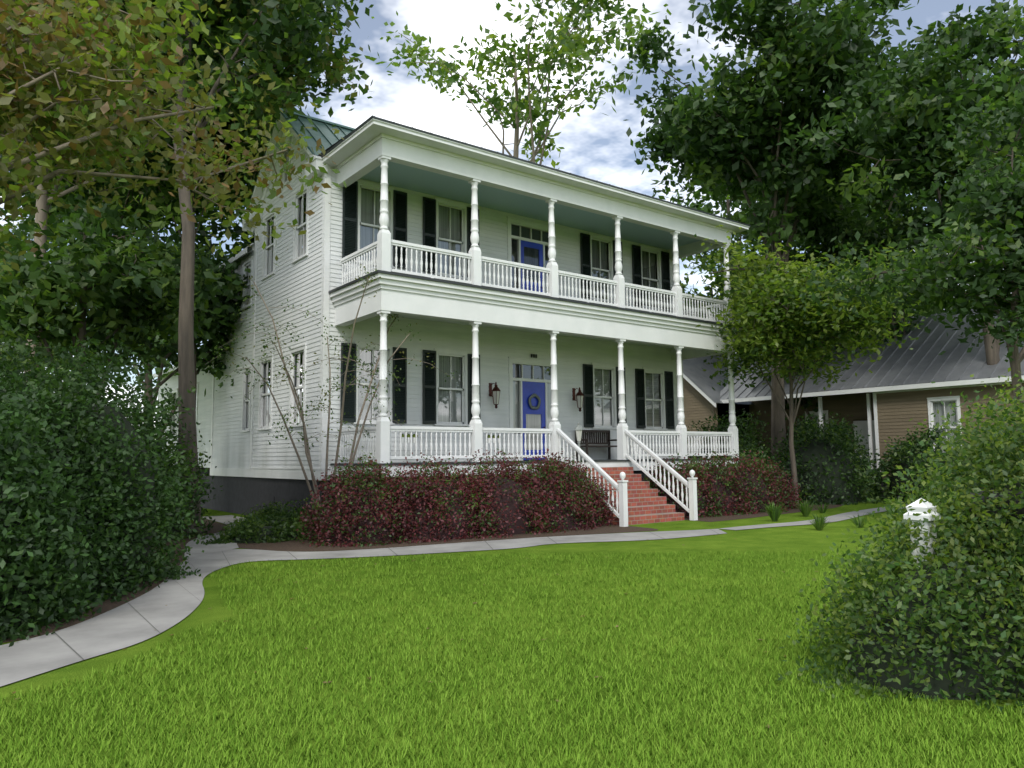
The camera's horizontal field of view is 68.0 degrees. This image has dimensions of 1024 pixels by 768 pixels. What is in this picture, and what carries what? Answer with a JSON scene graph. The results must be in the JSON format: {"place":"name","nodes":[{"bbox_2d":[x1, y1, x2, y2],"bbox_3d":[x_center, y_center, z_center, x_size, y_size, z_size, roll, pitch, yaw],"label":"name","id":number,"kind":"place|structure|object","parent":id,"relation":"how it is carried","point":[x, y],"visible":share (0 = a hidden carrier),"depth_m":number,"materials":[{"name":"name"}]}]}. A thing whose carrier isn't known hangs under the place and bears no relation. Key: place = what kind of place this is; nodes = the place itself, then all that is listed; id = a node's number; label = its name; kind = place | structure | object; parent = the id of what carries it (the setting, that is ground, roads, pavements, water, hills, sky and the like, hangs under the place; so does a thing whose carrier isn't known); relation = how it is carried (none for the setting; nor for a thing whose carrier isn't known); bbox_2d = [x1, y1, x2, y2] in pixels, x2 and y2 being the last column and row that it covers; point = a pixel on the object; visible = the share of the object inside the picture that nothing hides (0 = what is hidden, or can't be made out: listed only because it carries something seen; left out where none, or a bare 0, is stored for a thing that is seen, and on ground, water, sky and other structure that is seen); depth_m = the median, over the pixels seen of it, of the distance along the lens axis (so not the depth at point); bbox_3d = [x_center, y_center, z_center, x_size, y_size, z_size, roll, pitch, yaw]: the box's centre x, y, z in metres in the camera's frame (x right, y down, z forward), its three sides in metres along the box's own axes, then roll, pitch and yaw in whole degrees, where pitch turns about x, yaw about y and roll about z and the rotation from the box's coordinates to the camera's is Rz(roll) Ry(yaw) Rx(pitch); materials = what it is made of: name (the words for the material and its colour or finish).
{"place":"outdoors","nodes":[
{"label":"outdoors","id":0,"kind":"place"},
{"bbox_2d":[0,0,271,381],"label":"tree","id":1,"kind":"object","parent":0,"point":[160,200],"depth_m":23.19,"materials":[{"name":"green plant"}]},
{"bbox_2d":[0,96,324,394],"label":"tree","id":2,"kind":"object","parent":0,"point":[145,190],"depth_m":29.80,"materials":[{"name":"green plant"}]},
{"bbox_2d":[0,0,346,302],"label":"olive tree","id":3,"kind":"object","parent":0,"point":[29,103],"depth_m":11.15,"materials":[{"name":"green plant"}]},
{"bbox_2d":[128,73,309,402],"bbox_3d":[-10.999,-3.697,25.990,8.246,16.017,8.435,4,-7,-37],"label":"tree","id":4,"kind":"object","parent":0,"point":[221,175],"depth_m":25.99,"materials":[{"name":"green plant"}]},
{"bbox_2d":[86,0,385,534],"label":"tree","id":5,"kind":"object","parent":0,"point":[279,24],"depth_m":18.68,"materials":[{"name":"plant"}]},
{"bbox_2d":[173,148,306,433],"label":"windows","id":6,"kind":"structure","parent":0,"point":[296,355],"depth_m":22.46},
{"bbox_2d":[152,113,749,377],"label":"roof trim","id":7,"kind":"structure","parent":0,"point":[363,135],"depth_m":20.31,"materials":[{"name":"white wood"}]},
{"bbox_2d":[0,505,907,686],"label":"garden path","id":8,"kind":"structure","parent":0,"point":[147,615],"depth_m":9.42,"materials":[{"name":"concrete"}]},
{"bbox_2d":[371,0,646,169],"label":"tree","id":9,"kind":"object","parent":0,"point":[569,47],"depth_m":47.95,"materials":[{"name":"green plant"}]},
{"bbox_2d":[0,498,1023,767],"bbox_3d":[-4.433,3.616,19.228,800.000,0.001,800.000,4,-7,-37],"label":"lawn","id":10,"kind":"structure","parent":0,"point":[780,538],"depth_m":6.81,"materials":[{"name":"green plant"}]},
{"bbox_2d":[0,206,94,376],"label":"tree","id":11,"kind":"object","parent":10,"relation":"on","point":[23,233],"depth_m":26.01,"materials":[{"name":"green plant"}]},
{"bbox_2d":[61,223,250,431],"bbox_3d":[-11.514,-0.379,25.371,9.020,9.326,7.214,4,-7,-37],"label":"tree","id":12,"kind":"object","parent":10,"relation":"on","point":[217,325],"depth_m":24.92,"materials":[{"name":"green plant"}]},
{"bbox_2d":[130,212,240,377],"bbox_3d":[-12.764,-0.889,31.828,8.576,11.586,8.025,4,-7,-37],"label":"tree","id":13,"kind":"object","parent":10,"relation":"on","point":[215,228],"depth_m":30.75,"materials":[{"name":"green plant"}]},
{"bbox_2d":[200,185,254,258],"bbox_3d":[-9.603,-3.551,35.116,12.133,17.467,11.374,4,-7,-37],"label":"tree","id":14,"kind":"object","parent":10,"relation":"on","point":[236,231],"depth_m":34.47,"materials":[{"name":"green plant"}]},
{"bbox_2d":[200,474,335,519],"bbox_3d":[-4.712,4.091,30.326,13.780,1.190,17.920,4,-7,-37],"label":"house foundation","id":15,"kind":"object","parent":10,"relation":"on","point":[239,495],"visible":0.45,"depth_m":23.23,"materials":[{"name":"grey concrete"}]},
{"bbox_2d":[158,129,677,474],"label":"house walls","id":16,"kind":"structure","parent":10,"relation":"on","point":[297,284],"depth_m":22.59,"materials":[{"name":"white wood"}]},
{"bbox_2d":[166,137,684,479],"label":"house trim","id":17,"kind":"structure","parent":16,"relation":"attached to","point":[282,473],"depth_m":22.38,"materials":[{"name":"white wood"}]},
{"bbox_2d":[489,382,499,407],"bbox_3d":[-0.517,0.328,22.289,0.300,0.790,0.430,4,-7,-37],"label":"wall lantern","id":18,"kind":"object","parent":16,"relation":"attached to","point":[494,393],"depth_m":22.16,"materials":[{"name":"orange metal"}]},
{"bbox_2d":[246,108,749,247],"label":"house roof","id":19,"kind":"structure","parent":16,"relation":"on","point":[330,140],"depth_m":21.54,"materials":[{"name":"white wood"}]},
{"bbox_2d":[340,181,674,428],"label":"window shutters","id":20,"kind":"object","parent":16,"relation":"attached to","point":[350,227],"visible":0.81,"depth_m":21.26,"materials":[{"name":"black wood"}]},
{"bbox_2d":[359,188,660,434],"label":"windows","id":21,"kind":"structure","parent":16,"relation":"in","point":[367,213],"depth_m":22.17,"materials":[{"name":"grey glass"}]},
{"bbox_2d":[521,240,545,459],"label":"front doors","id":22,"kind":"structure","parent":16,"relation":"attached to","point":[531,253],"depth_m":23.57,"materials":[{"name":"blue paint"}]},
{"bbox_2d":[528,394,540,409],"bbox_3d":[0.698,0.540,23.403,0.500,0.492,0.058,4,-7,-37],"label":"door wreath","id":23,"kind":"object","parent":22,"relation":"attached to","point":[531,397],"depth_m":23.37,"materials":[{"name":"grey plant"}]},
{"bbox_2d":[572,387,583,411],"bbox_3d":[2.111,0.492,24.277,0.300,0.790,0.430,4,-7,-37],"label":"wall lantern","id":24,"kind":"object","parent":16,"relation":"attached to","point":[579,397],"depth_m":24.15,"materials":[{"name":"orange metal"}]},
{"bbox_2d":[0,504,841,642],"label":"garden mulch beds","id":25,"kind":"object","parent":10,"relation":"on","point":[290,545],"visible":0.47,"depth_m":15.34,"materials":[{"name":"brown soil"}]},
{"bbox_2d":[0,302,42,384],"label":"tree","id":26,"kind":"object","parent":25,"relation":"on","point":[10,325],"visible":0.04,"depth_m":15.07,"materials":[{"name":"green plant"}]},
{"bbox_2d":[0,345,55,391],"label":"tree","id":27,"kind":"object","parent":25,"relation":"on","point":[20,354],"depth_m":14.53,"materials":[{"name":"green plant"}]},
{"bbox_2d":[0,384,68,646],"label":"hedge","id":28,"kind":"object","parent":25,"relation":"on","point":[5,531],"visible":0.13,"depth_m":7.59,"materials":[{"name":"green plant"}]},
{"bbox_2d":[0,380,105,644],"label":"hedge","id":29,"kind":"object","parent":25,"relation":"on","point":[42,542],"depth_m":7.86,"materials":[{"name":"green plant"}]},
{"bbox_2d":[0,320,160,586],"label":"hedge","id":30,"kind":"object","parent":25,"relation":"on","point":[15,370],"visible":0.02,"depth_m":10.32,"materials":[{"name":"green plant"}]},
{"bbox_2d":[0,359,165,606],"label":"hedge","id":31,"kind":"object","parent":25,"relation":"on","point":[101,550],"depth_m":9.79,"materials":[{"name":"green plant"}]},
{"bbox_2d":[0,316,174,566],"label":"hedge","id":32,"kind":"object","parent":25,"relation":"on","point":[14,364],"depth_m":12.15,"materials":[{"name":"green plant"}]},
{"bbox_2d":[9,329,209,590],"bbox_3d":[-6.366,1.029,11.157,3.688,3.692,3.917,4,-7,-37],"label":"hedge","id":33,"kind":"object","parent":25,"relation":"on","point":[165,498],"depth_m":10.97,"materials":[{"name":"green plant"}]},
{"bbox_2d":[0,178,249,402],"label":"tree","id":34,"kind":"object","parent":25,"relation":"on","point":[155,301],"depth_m":18.96,"materials":[{"name":"green plant"}]},
{"bbox_2d":[97,384,174,450],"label":"shrub","id":35,"kind":"object","parent":25,"relation":"on","point":[141,408],"depth_m":20.33,"materials":[{"name":"green plant"}]},
{"bbox_2d":[121,383,222,544],"bbox_3d":[-8.634,1.720,16.846,4.423,3.492,4.936,4,-7,-37],"label":"shrub","id":36,"kind":"object","parent":25,"relation":"on","point":[172,446],"depth_m":17.04,"materials":[{"name":"green plant"}]},
{"bbox_2d":[201,513,314,544],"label":"ground cover","id":37,"kind":"object","parent":25,"relation":"on","point":[248,527],"depth_m":15.88,"materials":[{"name":"green plant"}]},
{"bbox_2d":[240,499,315,520],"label":"bush","id":38,"kind":"object","parent":25,"relation":"on","point":[266,509],"depth_m":19.09,"materials":[{"name":"plant"}]},
{"bbox_2d":[233,506,324,532],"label":"bush","id":39,"kind":"object","parent":25,"relation":"on","point":[291,520],"depth_m":17.65,"materials":[{"name":"green plant"}]},
{"bbox_2d":[193,264,462,527],"bbox_3d":[-3.989,0.327,17.145,5.631,6.164,5.791,4,-7,-37],"label":"crape myrtle","id":40,"kind":"object","parent":25,"relation":"on","point":[308,455],"depth_m":17.50,"materials":[{"name":"brown plant"}]},
{"bbox_2d":[297,452,424,547],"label":"red hedge leaves","id":41,"kind":"object","parent":25,"relation":"on","point":[381,483],"visible":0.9,"depth_m":15.45,"materials":[{"name":"red plant"}]},
{"bbox_2d":[323,483,399,544],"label":"red hedge","id":42,"kind":"object","parent":25,"relation":"on","point":[367,522],"visible":0.37,"depth_m":15.40,"materials":[{"name":"red plant"}]},
{"bbox_2d":[400,483,472,540],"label":"red hedge","id":43,"kind":"object","parent":25,"relation":"on","point":[442,533],"visible":0.21,"depth_m":16.15,"materials":[{"name":"red plant"}]},
{"bbox_2d":[384,452,498,543],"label":"red hedge leaves","id":44,"kind":"object","parent":25,"relation":"on","point":[435,477],"visible":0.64,"depth_m":16.16,"materials":[{"name":"red plant"}]},
{"bbox_2d":[467,477,534,534],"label":"red hedge","id":45,"kind":"object","parent":25,"relation":"on","point":[514,508],"visible":0.38,"depth_m":16.94,"materials":[{"name":"red plant"}]},
{"bbox_2d":[441,448,563,538],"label":"red hedge leaves","id":46,"kind":"object","parent":25,"relation":"on","point":[506,473],"visible":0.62,"depth_m":16.95,"materials":[{"name":"red plant"}]},
{"bbox_2d":[525,478,581,529],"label":"red hedge","id":47,"kind":"object","parent":25,"relation":"on","point":[568,519],"visible":0.18,"depth_m":17.85,"materials":[{"name":"red plant"}]},
{"bbox_2d":[497,448,613,532],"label":"red hedge leaves","id":48,"kind":"object","parent":25,"relation":"on","point":[551,470],"visible":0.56,"depth_m":18.01,"materials":[{"name":"red plant"}]},
{"bbox_2d":[541,455,618,527],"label":"red hedge leaves","id":49,"kind":"object","parent":25,"relation":"on","point":[598,494],"visible":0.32,"depth_m":18.68,"materials":[{"name":"red plant"}]},
{"bbox_2d":[564,486,601,525],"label":"red hedge","id":50,"kind":"object","parent":25,"relation":"on","point":[595,517],"visible":0.05,"depth_m":18.61,"materials":[{"name":"red plant"}]},
{"bbox_2d":[641,453,726,517],"bbox_3d":[4.798,2.877,21.821,2.944,1.819,2.496,4,-7,-37],"label":"hedge","id":51,"kind":"object","parent":25,"relation":"on","point":[700,484],"depth_m":21.34,"materials":[{"name":"red plant"}]},
{"bbox_2d":[676,451,761,515],"bbox_3d":[5.847,2.919,22.628,3.362,1.868,2.782,4,-7,-37],"label":"hedge","id":52,"kind":"object","parent":25,"relation":"on","point":[728,477],"depth_m":22.05,"materials":[{"name":"red plant"}]},
{"bbox_2d":[701,434,789,481],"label":"shrub","id":53,"kind":"object","parent":25,"relation":"on","point":[748,447],"depth_m":25.72,"materials":[{"name":"plant"}]},
{"bbox_2d":[714,449,793,512],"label":"hedge","id":54,"kind":"object","parent":25,"relation":"on","point":[749,466],"depth_m":22.78,"materials":[{"name":"plant"}]},
{"bbox_2d":[738,460,804,509],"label":"hedge","id":55,"kind":"object","parent":25,"relation":"on","point":[789,497],"depth_m":23.89,"materials":[{"name":"plant"}]},
{"bbox_2d":[679,225,927,505],"bbox_3d":[9.711,-0.495,25.580,9.864,9.127,7.471,16,-18,-72],"label":"small tree","id":56,"kind":"object","parent":25,"relation":"on","point":[752,301],"depth_m":23.83,"materials":[{"name":"green plant"}]},
{"bbox_2d":[338,239,731,526],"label":"porch rails","id":57,"kind":"object","parent":10,"relation":"on","point":[621,488],"visible":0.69,"depth_m":19.98,"materials":[{"name":"white wood"}]},
{"bbox_2d":[401,434,500,442],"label":"railing planters","id":58,"kind":"object","parent":57,"relation":"attached to","point":[414,438],"visible":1,"depth_m":18.05,"materials":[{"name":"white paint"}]},
{"bbox_2d":[340,245,730,512],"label":"porch balusters","id":59,"kind":"object","parent":57,"relation":"attached to","point":[712,446],"visible":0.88,"depth_m":20.17,"materials":[{"name":"white wood"}]},
{"bbox_2d":[620,470,694,479],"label":"post finials","id":60,"kind":"object","parent":57,"relation":"on","point":[623,474],"visible":1,"depth_m":18.52,"materials":[{"name":"white wood"}]},
{"bbox_2d":[574,422,582,471],"bbox_3d":[1.813,2.337,20.405,0.260,2.640,0.225,4,-7,-37],"label":"post lantern","id":61,"kind":"object","parent":10,"relation":"on","point":[578,429],"visible":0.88,"depth_m":20.44,"materials":[{"name":"white glass"}]},
{"bbox_2d":[581,467,684,524],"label":"porch steps","id":62,"kind":"structure","parent":10,"relation":"on","point":[646,504],"depth_m":20.13,"materials":[{"name":"red brick"}]},
{"bbox_2d":[680,239,766,340],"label":"tree","id":63,"kind":"object","parent":10,"relation":"on","point":[715,281],"depth_m":42.27,"materials":[{"name":"green plant"}]},
{"bbox_2d":[687,408,770,462],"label":"boundary shrub","id":64,"kind":"object","parent":10,"relation":"on","point":[721,426],"depth_m":31.21,"materials":[{"name":"green plant"}]},
{"bbox_2d":[610,0,918,469],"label":"tree","id":65,"kind":"object","parent":10,"relation":"on","point":[738,103],"depth_m":29.84,"materials":[{"name":"green plant"}]},
{"bbox_2d":[763,501,787,521],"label":"grass clump","id":66,"kind":"object","parent":10,"relation":"on","point":[775,513],"visible":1,"depth_m":19.37,"materials":[{"name":"green plant"}]},
{"bbox_2d":[705,265,904,428],"bbox_3d":[13.092,-0.584,33.846,8.849,10.842,7.994,4,-7,-37],"label":"tree","id":67,"kind":"object","parent":10,"relation":"on","point":[808,403],"depth_m":34.02,"materials":[{"name":"green plant"}]},
{"bbox_2d":[794,500,817,516],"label":"grass clump","id":68,"kind":"object","parent":10,"relation":"on","point":[805,508],"visible":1,"depth_m":20.74,"materials":[{"name":"green plant"}]},
{"bbox_2d":[805,512,831,530],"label":"grass clump","id":69,"kind":"object","parent":10,"relation":"on","point":[819,524],"visible":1,"depth_m":17.00,"materials":[{"name":"green plant"}]},
{"bbox_2d":[815,503,829,512],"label":"grass clump","id":70,"kind":"object","parent":10,"relation":"on","point":[821,510],"visible":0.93,"depth_m":21.99,"materials":[{"name":"green plant"}]},
{"bbox_2d":[766,412,885,504],"bbox_3d":[11.068,2.598,27.349,4.515,3.374,4.401,4,-7,-37],"label":"boundary shrub","id":71,"kind":"object","parent":10,"relation":"on","point":[860,478],"depth_m":26.31,"materials":[{"name":"green plant"}]},
{"bbox_2d":[785,413,884,499],"bbox_3d":[12.396,2.798,30.082,4.703,3.482,4.775,4,-7,-37],"label":"boundary shrub","id":72,"kind":"object","parent":10,"relation":"on","point":[807,417],"depth_m":29.84,"materials":[{"name":"green plant"}]},
{"bbox_2d":[683,378,1023,491],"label":"neighbour walls","id":73,"kind":"structure","parent":10,"relation":"on","point":[897,412],"depth_m":32.25,"materials":[{"name":"brown wood"}]},
{"bbox_2d":[683,309,1023,404],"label":"neighbour roof","id":74,"kind":"structure","parent":73,"relation":"on","point":[922,361],"depth_m":31.08,"materials":[{"name":"grey metal"}]},
{"bbox_2d":[683,373,1023,482],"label":"trim","id":75,"kind":"structure","parent":73,"relation":"attached to","point":[869,426],"depth_m":29.94,"materials":[{"name":"white wood"}]},
{"bbox_2d":[810,401,957,452],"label":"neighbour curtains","id":76,"kind":"object","parent":73,"relation":"attached to","point":[939,406],"visible":0.2,"depth_m":28.07,"materials":[{"name":"white fabric"}]},
{"bbox_2d":[741,192,970,385],"bbox_3d":[15.552,-2.367,33.208,8.983,14.183,10.342,4,-7,-37],"label":"tree","id":77,"kind":"object","parent":10,"relation":"on","point":[846,229],"depth_m":32.87,"materials":[{"name":"green plant"}]},
{"bbox_2d":[846,512,872,527],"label":"grass clump","id":78,"kind":"object","parent":10,"relation":"on","point":[860,523],"visible":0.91,"depth_m":17.55,"materials":[{"name":"green plant"}]},
{"bbox_2d":[883,503,897,518],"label":"grass clump","id":79,"kind":"object","parent":10,"relation":"on","point":[896,509],"visible":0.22,"depth_m":19.64,"materials":[{"name":"green plant"}]},
{"bbox_2d":[774,0,1023,377],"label":"tree","id":80,"kind":"object","parent":10,"relation":"on","point":[924,100],"depth_m":26.22,"materials":[{"name":"green plant"}]},
{"bbox_2d":[777,486,1023,713],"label":"shrub","id":81,"kind":"object","parent":10,"relation":"on","point":[853,615],"depth_m":5.43,"materials":[{"name":"green plant"}]},
{"bbox_2d":[790,37,1023,416],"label":"tree","id":82,"kind":"object","parent":10,"relation":"on","point":[992,273],"depth_m":16.13,"materials":[{"name":"green plant"}]},
{"bbox_2d":[903,498,940,569],"bbox_3d":[3.272,1.580,5.995,0.200,1.350,0.200,4,-7,-37],"label":"fence post","id":83,"kind":"object","parent":10,"relation":"on","point":[922,507],"visible":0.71,"depth_m":5.98,"materials":[{"name":"white wood"}]},
{"bbox_2d":[871,422,977,503],"bbox_3d":[14.638,2.758,26.607,4.335,2.838,4.125,4,-7,-37],"label":"boundary shrub","id":84,"kind":"object","parent":10,"relation":"on","point":[896,456],"depth_m":26.35,"materials":[{"name":"green plant"}]},
{"bbox_2d":[877,213,972,317],"bbox_3d":[21.901,-1.777,40.339,11.537,14.281,10.144,4,-7,-37],"label":"tree","id":85,"kind":"object","parent":10,"relation":"on","point":[921,311],"visible":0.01,"depth_m":38.39,"materials":[{"name":"green plant"}]},
{"bbox_2d":[838,368,1023,704],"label":"shrub","id":86,"kind":"object","parent":10,"relation":"on","point":[1002,447],"depth_m":6.13,"materials":[{"name":"green plant"}]},
{"bbox_2d":[969,487,1023,523],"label":"bush","id":87,"kind":"object","parent":10,"relation":"on","point":[1019,511],"visible":0.18,"depth_m":5.98,"materials":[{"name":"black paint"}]},
{"bbox_2d":[0,0,1023,439],"label":"sky","id":88,"kind":"structure","parent":0,"point":[597,146],"materials":[{"name":"white"}]},
{"bbox_2d":[336,469,719,492],"bbox_3d":[1.514,3.195,22.189,13.140,1.280,2.470,4,-7,-37],"label":"porch underlattice","id":89,"kind":"object","parent":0,"point":[642,473],"depth_m":22.36,"materials":[{"name":"white wood"}]},
{"bbox_2d":[330,133,740,476],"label":"porch beams","id":90,"kind":"structure","parent":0,"point":[395,294],"depth_m":20.18,"materials":[{"name":"white wood"}]},
{"bbox_2d":[360,161,699,348],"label":"porch ceilings","id":91,"kind":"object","parent":90,"relation":"attached to","point":[423,181],"visible":0.5,"depth_m":22.75,"materials":[{"name":"green wood"}]},
{"bbox_2d":[328,270,742,465],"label":"porch decks","id":92,"kind":"object","parent":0,"point":[481,287],"visible":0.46,"depth_m":19.58,"materials":[{"name":"white wood"}]},
{"bbox_2d":[376,155,738,462],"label":"porch column blocks","id":93,"kind":"structure","parent":92,"relation":"on","point":[383,423],"depth_m":20.50,"materials":[{"name":"white wood"}]},
{"bbox_2d":[575,430,616,459],"bbox_3d":[2.784,1.951,24.430,1.500,0.960,0.560,4,-7,-37],"label":"porch bench","id":94,"kind":"object","parent":92,"relation":"on","point":[591,436],"visible":0.82,"depth_m":24.62,"materials":[{"name":"black wood"}]},
{"bbox_2d":[378,158,735,425],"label":"porch columns","id":95,"kind":"structure","parent":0,"point":[474,240],"depth_m":20.71,"materials":[{"name":"white wood"}]},
{"bbox_2d":[672,67,820,274],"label":"tree","id":96,"kind":"object","parent":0,"point":[708,207],"depth_m":62.32,"materials":[{"name":"green plant"}]},
{"bbox_2d":[687,28,996,259],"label":"tree","id":97,"kind":"object","parent":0,"point":[899,52],"depth_m":42.62,"materials":[{"name":"green plant"}]}
]}

